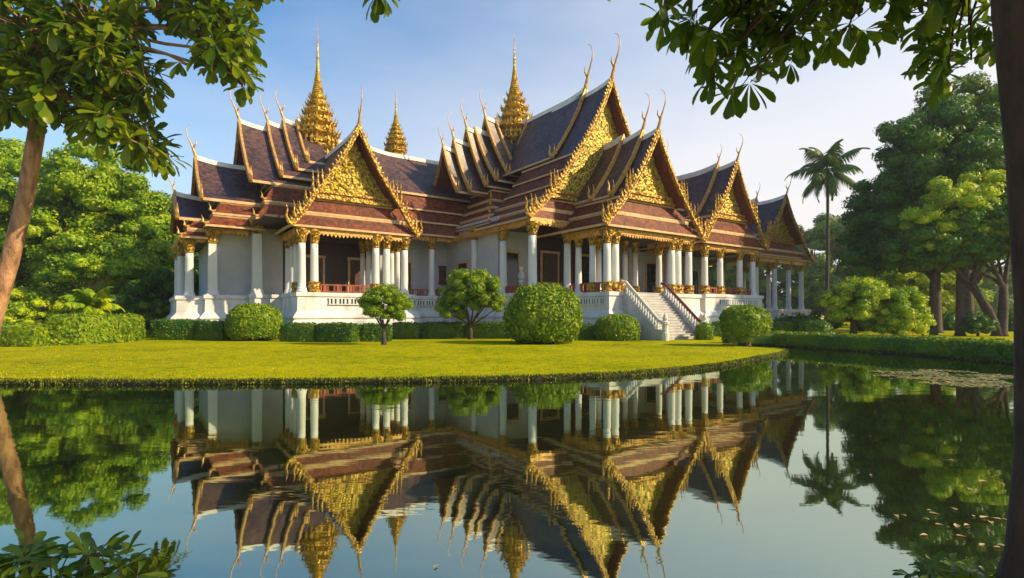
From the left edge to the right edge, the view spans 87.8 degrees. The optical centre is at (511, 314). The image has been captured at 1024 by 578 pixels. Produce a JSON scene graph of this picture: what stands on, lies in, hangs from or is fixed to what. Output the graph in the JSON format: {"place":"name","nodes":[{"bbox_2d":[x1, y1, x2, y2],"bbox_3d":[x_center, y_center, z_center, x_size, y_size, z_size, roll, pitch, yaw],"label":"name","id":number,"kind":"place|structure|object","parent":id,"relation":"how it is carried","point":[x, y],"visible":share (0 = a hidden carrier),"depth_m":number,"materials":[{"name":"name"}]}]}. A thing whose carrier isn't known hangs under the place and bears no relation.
{"place":"outdoors","nodes":[
{"label":"outdoors","id":0,"kind":"place"},
{"bbox_2d":[0,0,1004,291],"label":"sky","id":1,"kind":"structure","parent":0,"point":[432,56],"materials":[{"name":"blue"}]},
{"bbox_2d":[0,345,1012,577],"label":"water","id":2,"kind":"structure","parent":0,"point":[764,468],"depth_m":6.08,"materials":[{"name":"green liquid"}]},
{"bbox_2d":[867,369,1012,387],"bbox_3d":[12.863,1.810,14.972,4.628,0.032,5.148,0,0,0],"label":"floating weed","id":3,"kind":"object","parent":2,"relation":"on","point":[987,377],"visible":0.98,"depth_m":15.12,"materials":[{"name":"green plant"}]},
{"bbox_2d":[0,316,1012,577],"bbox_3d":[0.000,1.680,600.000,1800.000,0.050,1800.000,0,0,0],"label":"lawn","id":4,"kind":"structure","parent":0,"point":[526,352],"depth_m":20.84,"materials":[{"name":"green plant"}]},
{"bbox_2d":[0,321,53,346],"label":"hedge","id":5,"kind":"object","parent":4,"relation":"on","point":[20,334],"visible":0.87,"depth_m":27.61,"materials":[{"name":"green plant"}]},
{"bbox_2d":[3,284,70,324],"bbox_3d":[-37.208,-0.396,39.840,7.434,4.391,4.690,0,0,0],"label":"shrub","id":6,"kind":"object","parent":4,"relation":"on","point":[20,310],"visible":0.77,"depth_m":39.50,"materials":[{"name":"green plant"}]},
{"bbox_2d":[0,137,77,302],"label":"tree","id":7,"kind":"object","parent":4,"relation":"on","point":[12,148],"visible":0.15,"depth_m":53.34,"materials":[{"name":"green plant"}]},
{"bbox_2d":[9,213,83,310],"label":"tree","id":8,"kind":"object","parent":4,"relation":"on","point":[72,286],"visible":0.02,"depth_m":67.51,"materials":[{"name":"green plant"}]},
{"bbox_2d":[33,251,134,290],"bbox_3d":[-33.148,-1.493,40.992,6.955,6.585,4.513,0,0,0],"label":"tree","id":9,"kind":"object","parent":4,"relation":"on","point":[104,269],"visible":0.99,"depth_m":40.28,"materials":[{"name":"green plant"}]},
{"bbox_2d":[59,286,124,314],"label":"shrub","id":10,"kind":"object","parent":4,"relation":"on","point":[87,300],"visible":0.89,"depth_m":38.20,"materials":[{"name":"green plant"}]},
{"bbox_2d":[0,138,184,295],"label":"tree","id":11,"kind":"object","parent":4,"relation":"on","point":[111,200],"visible":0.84,"depth_m":50.25,"materials":[{"name":"green plant"}]},
{"bbox_2d":[44,312,145,345],"bbox_3d":[-24.310,0.915,31.687,2.587,2.109,6.482,0,0,0],"label":"hedge","id":12,"kind":"object","parent":4,"relation":"on","point":[84,328],"visible":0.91,"depth_m":30.03,"materials":[{"name":"green plant"}]},
{"bbox_2d":[74,194,198,293],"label":"tree","id":13,"kind":"object","parent":4,"relation":"on","point":[196,265],"depth_m":70.76,"materials":[{"name":"green plant"}]},
{"bbox_2d":[108,294,169,334],"bbox_3d":[-31.104,0.041,44.396,6.751,3.518,4.018,0,0,25],"label":"shrub","id":14,"kind":"object","parent":4,"relation":"on","point":[154,310],"visible":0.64,"depth_m":43.75,"materials":[{"name":"green plant"}]},
{"bbox_2d":[0,0,283,332],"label":"tree","id":15,"kind":"object","parent":4,"relation":"on","point":[80,48],"visible":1,"depth_m":19.06,"materials":[{"name":"green plant"}]},
{"bbox_2d":[124,266,198,316],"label":"tree","id":16,"kind":"object","parent":4,"relation":"on","point":[158,284],"visible":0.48,"depth_m":45.12,"materials":[{"name":"green plant"}]},
{"bbox_2d":[150,318,198,339],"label":"hedge","id":17,"kind":"object","parent":4,"relation":"on","point":[172,329],"visible":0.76,"depth_m":34.90,"materials":[{"name":"green plant"}]},
{"bbox_2d":[193,319,230,340],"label":"hedge","id":18,"kind":"object","parent":4,"relation":"on","point":[205,329],"visible":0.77,"depth_m":34.52,"materials":[{"name":"green plant"}]},
{"bbox_2d":[224,303,284,339],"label":"topiary bush","id":19,"kind":"object","parent":4,"relation":"on","point":[255,321],"visible":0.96,"depth_m":33.49,"materials":[{"name":"green plant"}]},
{"bbox_2d":[279,322,317,341],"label":"hedge","id":20,"kind":"object","parent":4,"relation":"on","point":[297,332],"visible":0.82,"depth_m":32.57,"materials":[{"name":"green plant"}]},
{"bbox_2d":[315,322,359,342],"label":"hedge","id":21,"kind":"object","parent":4,"relation":"on","point":[344,332],"visible":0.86,"depth_m":32.02,"materials":[{"name":"green plant"}]},
{"bbox_2d":[358,322,392,341],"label":"hedge","id":22,"kind":"object","parent":4,"relation":"on","point":[370,332],"visible":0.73,"depth_m":32.94,"materials":[{"name":"green plant"}]},
{"bbox_2d":[355,282,415,344],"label":"lawn tree","id":23,"kind":"object","parent":4,"relation":"on","point":[395,300],"visible":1,"depth_m":29.19,"materials":[{"name":"green plant"}]},
{"bbox_2d":[391,321,421,338],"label":"hedge","id":24,"kind":"object","parent":4,"relation":"on","point":[405,330],"visible":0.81,"depth_m":36.28,"materials":[{"name":"green plant"}]},
{"bbox_2d":[420,321,465,338],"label":"hedge","id":25,"kind":"object","parent":4,"relation":"on","point":[439,329],"visible":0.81,"depth_m":37.11,"materials":[{"name":"green plant"}]},
{"bbox_2d":[434,268,506,338],"bbox_3d":[-2.824,-0.649,36.044,5.070,4.898,4.130,0,0,0],"label":"lawn tree","id":26,"kind":"object","parent":4,"relation":"on","point":[479,294],"visible":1,"depth_m":35.24,"materials":[{"name":"green plant"}]},
{"bbox_2d":[464,321,510,338],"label":"hedge","id":27,"kind":"object","parent":4,"relation":"on","point":[489,330],"visible":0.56,"depth_m":36.71,"materials":[{"name":"green plant"}]},
{"bbox_2d":[165,30,815,340],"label":"palace hall","id":28,"kind":"structure","parent":4,"relation":"on","point":[583,194],"depth_m":42.08,"materials":[{"name":"white plaster"},{"name":"roof tile"},{"name":"gilded gold ornament"}]},
{"bbox_2d":[306,255,325,292],"bbox_3d":[-15.811,-3.150,42.432,1.840,3.100,0.240,0,0,-35],"label":"door","id":29,"kind":"structure","parent":28,"relation":"in","point":[321,259],"depth_m":42.64,"materials":[{"name":"brown wood"}]},
{"bbox_2d":[347,257,365,292],"bbox_3d":[-12.945,-3.150,44.438,1.640,3.100,0.240,0,0,-35],"label":"door","id":30,"kind":"structure","parent":28,"relation":"in","point":[353,263],"depth_m":44.27,"materials":[{"name":"brown wood"}]},
{"bbox_2d":[400,260,412,288],"bbox_3d":[-9.654,-3.200,47.500,1.740,3.200,0.240,0,0,-35],"label":"door","id":31,"kind":"structure","parent":28,"relation":"in","point":[410,263],"depth_m":47.79,"materials":[{"name":"brown wood"}]},
{"bbox_2d":[438,266,446,284],"bbox_3d":[-6.168,-3.630,49.928,1.640,1.740,0.260,0,0,-35],"label":"window","id":32,"kind":"structure","parent":28,"relation":"in","point":[442,269],"depth_m":49.66,"materials":[{"name":"brown wood"}]},
{"bbox_2d":[456,260,468,286],"bbox_3d":[-4.366,-3.150,47.320,0.240,3.100,2.040,0,0,-35],"label":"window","id":33,"kind":"structure","parent":28,"relation":"in","point":[462,264],"depth_m":47.10,"materials":[{"name":"brown glass"}]},
{"bbox_2d":[507,250,520,291],"bbox_3d":[-0.020,-3.400,43.502,1.740,3.600,0.240,0,0,-35],"label":"door","id":34,"kind":"structure","parent":28,"relation":"in","point":[513,259],"depth_m":43.53,"materials":[{"name":"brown glass"}]},
{"bbox_2d":[518,265,524,284],"bbox_3d":[0.730,-2.750,42.343,0.617,2.320,0.639,0,0,4],"label":"statue","id":35,"kind":"object","parent":28,"relation":"on","point":[521,275],"visible":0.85,"depth_m":42.17,"materials":[{"name":"stone"}]},
{"bbox_2d":[540,250,559,283],"bbox_3d":[3.231,-3.500,45.656,2.140,3.800,0.240,0,0,-35],"label":"door","id":36,"kind":"structure","parent":28,"relation":"in","point":[549,260],"depth_m":45.62,"materials":[{"name":"brown wood"}]},
{"bbox_2d":[581,254,588,292],"bbox_3d":[6.713,-3.500,48.094,2.040,3.800,0.240,0,0,-35],"label":"door","id":37,"kind":"structure","parent":28,"relation":"in","point":[585,260],"depth_m":48.03,"materials":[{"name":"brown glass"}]},
{"bbox_2d":[613,281,617,291],"bbox_3d":[7.133,-1.927,37.121,0.576,0.784,0.562,0,0,0],"label":"urn","id":38,"kind":"object","parent":28,"relation":"on","point":[615,285],"visible":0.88,"depth_m":36.93,"materials":[{"name":"gold metal"}]},
{"bbox_2d":[619,279,625,291],"bbox_3d":[7.756,-2.025,37.801,0.720,0.980,0.702,0,0,0],"label":"urn","id":39,"kind":"object","parent":28,"relation":"on","point":[623,285],"visible":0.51,"depth_m":37.57,"materials":[{"name":"gold metal"}]},
{"bbox_2d":[645,261,655,292],"bbox_3d":[13.537,-3.400,51.773,1.840,3.400,0.240,0,0,-35],"label":"door","id":40,"kind":"structure","parent":28,"relation":"in","point":[650,268],"depth_m":51.70,"materials":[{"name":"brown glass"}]},
{"bbox_2d":[692,269,699,293],"bbox_3d":[19.025,-3.200,55.616,1.640,3.000,0.240,0,0,-35],"label":"door","id":41,"kind":"structure","parent":28,"relation":"in","point":[695,272],"depth_m":55.74,"materials":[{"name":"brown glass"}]},
{"bbox_2d":[32,307,1012,331],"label":"undergrowth","id":42,"kind":"object","parent":4,"relation":"on","point":[948,319],"visible":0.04,"depth_m":54.36,"materials":[{"name":"green plant"}]},
{"bbox_2d":[35,268,1012,316],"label":"distant wood","id":43,"kind":"object","parent":4,"relation":"on","point":[977,308],"depth_m":131.81,"materials":[{"name":"green plant"}]},
{"bbox_2d":[502,282,582,343],"bbox_3d":[1.786,-0.046,31.076,4.797,3.654,4.531,0,0,0],"label":"topiary bush","id":44,"kind":"object","parent":4,"relation":"on","point":[543,313],"visible":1,"depth_m":29.58,"materials":[{"name":"green plant"}]},
{"bbox_2d":[578,323,595,339],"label":"hedge","id":45,"kind":"object","parent":4,"relation":"on","point":[586,331],"visible":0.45,"depth_m":35.64,"materials":[{"name":"green plant"}]},
{"bbox_2d":[593,313,640,340],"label":"topiary bush","id":46,"kind":"object","parent":4,"relation":"on","point":[616,327],"visible":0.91,"depth_m":33.73,"materials":[{"name":"green plant"}]},
{"bbox_2d":[694,322,714,339],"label":"topiary bush","id":47,"kind":"object","parent":4,"relation":"on","point":[703,331],"visible":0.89,"depth_m":34.95,"materials":[{"name":"green plant"}]},
{"bbox_2d":[711,320,721,335],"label":"hedge","id":48,"kind":"object","parent":4,"relation":"on","point":[717,331],"visible":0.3,"depth_m":40.57,"materials":[{"name":"green plant"}]},
{"bbox_2d":[708,264,765,295],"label":"tree","id":49,"kind":"object","parent":4,"relation":"on","point":[730,274],"visible":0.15,"depth_m":119.29,"materials":[{"name":"green plant"}]},
{"bbox_2d":[719,304,772,346],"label":"topiary bush","id":50,"kind":"object","parent":4,"relation":"on","point":[744,324],"visible":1,"depth_m":27.82,"materials":[{"name":"green plant"}]},
{"bbox_2d":[746,224,814,308],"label":"tree","id":51,"kind":"object","parent":4,"relation":"on","point":[781,272],"visible":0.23,"depth_m":114.27,"materials":[{"name":"green plant"}]},
{"bbox_2d":[771,320,793,332],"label":"hedge","id":52,"kind":"object","parent":4,"relation":"on","point":[783,325],"visible":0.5,"depth_m":43.22,"materials":[{"name":"green plant"}]},
{"bbox_2d":[791,318,832,332],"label":"hedge","id":53,"kind":"object","parent":4,"relation":"on","point":[798,325],"visible":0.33,"depth_m":46.83,"materials":[{"name":"green plant"}]},
{"bbox_2d":[802,320,833,333],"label":"topiary bush","id":54,"kind":"object","parent":4,"relation":"on","point":[825,327],"visible":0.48,"depth_m":35.87,"materials":[{"name":"green plant"}]},
{"bbox_2d":[784,139,869,318],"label":"palm tree","id":55,"kind":"object","parent":4,"relation":"on","point":[832,158],"visible":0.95,"depth_m":75.21,"materials":[{"name":"green plant"}]},
{"bbox_2d":[785,211,871,307],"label":"tree","id":56,"kind":"object","parent":4,"relation":"on","point":[814,277],"visible":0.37,"depth_m":110.36,"materials":[{"name":"green plant"}]},
{"bbox_2d":[810,215,886,321],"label":"tree","id":57,"kind":"object","parent":4,"relation":"on","point":[819,310],"visible":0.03,"depth_m":121.40,"materials":[{"name":"green plant"}]},
{"bbox_2d":[819,275,889,334],"bbox_3d":[25.221,-0.542,39.157,4.585,4.685,4.155,0,0,0],"label":"tree","id":58,"kind":"object","parent":4,"relation":"on","point":[854,300],"visible":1,"depth_m":38.27,"materials":[{"name":"green plant"}]},
{"bbox_2d":[859,285,936,335],"bbox_3d":[28.443,-0.163,39.074,5.016,3.927,3.989,0,0,0],"label":"shrub","id":59,"kind":"object","parent":4,"relation":"on","point":[903,311],"visible":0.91,"depth_m":38.10,"materials":[{"name":"green plant"}]},
{"bbox_2d":[834,95,1010,332],"bbox_3d":[39.067,-8.988,48.522,17.610,21.576,13.594,0,0,0],"label":"tree","id":60,"kind":"object","parent":4,"relation":"on","point":[973,141],"visible":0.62,"depth_m":46.79,"materials":[{"name":"green plant"}]},
{"bbox_2d":[876,220,978,335],"bbox_3d":[33.329,-2.748,42.365,7.340,9.095,6.167,0,0,0],"label":"tree","id":61,"kind":"object","parent":4,"relation":"on","point":[893,251],"visible":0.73,"depth_m":41.27,"materials":[{"name":"green plant"}]},
{"bbox_2d":[874,269,993,314],"bbox_3d":[51.885,-2.461,66.223,12.664,8.523,8.921,0,0,0],"label":"bush","id":62,"kind":"object","parent":4,"relation":"on","point":[919,280],"visible":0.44,"depth_m":63.66,"materials":[{"name":"green plant"}]},
{"bbox_2d":[879,71,999,314],"bbox_3d":[47.909,-11.497,55.685,16.412,26.594,14.618,0,0,0],"label":"tree","id":63,"kind":"object","parent":4,"relation":"on","point":[971,84],"visible":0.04,"depth_m":53.23,"materials":[{"name":"green plant"}]},
{"bbox_2d":[898,169,1008,335],"bbox_3d":[34.236,-4.759,41.337,8.670,13.117,5.414,0,0,0],"label":"tree","id":64,"kind":"object","parent":4,"relation":"on","point":[967,191],"visible":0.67,"depth_m":40.61,"materials":[{"name":"green plant"}]},
{"bbox_2d":[918,197,1010,335],"bbox_3d":[36.887,-3.651,40.659,10.395,10.902,7.161,0,0,0],"label":"tree","id":65,"kind":"object","parent":4,"relation":"on","point":[988,247],"visible":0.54,"depth_m":40.39,"materials":[{"name":"green plant"}]},
{"bbox_2d":[954,313,999,335],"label":"shrub","id":66,"kind":"object","parent":4,"relation":"on","point":[976,325],"visible":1,"depth_m":40.55,"materials":[{"name":"green plant"}]},
{"bbox_2d":[974,257,1012,312],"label":"tree","id":67,"kind":"object","parent":4,"relation":"on","point":[988,284],"visible":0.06,"depth_m":106.67,"materials":[{"name":"green plant"}]},
{"bbox_2d":[0,344,1012,384],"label":"bank","id":68,"kind":"structure","parent":0,"point":[114,382],"depth_m":14.09,"materials":[{"name":"soil"}]},
{"bbox_2d":[0,529,88,577],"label":"bank plant","id":69,"kind":"object","parent":68,"relation":"on","point":[49,542],"visible":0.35,"depth_m":3.63,"materials":[{"name":"green plant"}]},
{"bbox_2d":[0,530,125,577],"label":"bank plant","id":70,"kind":"object","parent":68,"relation":"on","point":[78,548],"visible":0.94,"depth_m":3.38,"materials":[{"name":"green plant"}]},
{"bbox_2d":[22,530,168,577],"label":"bank plant","id":71,"kind":"object","parent":68,"relation":"on","point":[65,571],"visible":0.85,"depth_m":3.46,"materials":[{"name":"green plant"}]},
{"bbox_2d":[0,343,1012,384],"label":"grass fringe","id":72,"kind":"object","parent":68,"relation":"on","point":[666,369],"depth_m":14.41,"materials":[{"name":"green plant"}]},
{"bbox_2d":[362,0,1023,577],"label":"tree","id":73,"kind":"object","parent":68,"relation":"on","point":[766,28],"visible":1,"depth_m":4.28,"materials":[{"name":"green plant"}]},
{"bbox_2d":[720,330,1012,359],"bbox_3d":[17.388,1.392,20.393,4.730,1.084,25.121,0,0,-13],"label":"bank hedge","id":74,"kind":"object","parent":68,"relation":"on","point":[997,348],"visible":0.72,"depth_m":24.47,"materials":[{"name":"green plant"}]},
{"bbox_2d":[892,547,997,577],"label":"bank plant","id":75,"kind":"object","parent":68,"relation":"on","point":[955,568],"visible":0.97,"depth_m":3.44,"materials":[{"name":"green plant"}]}
]}

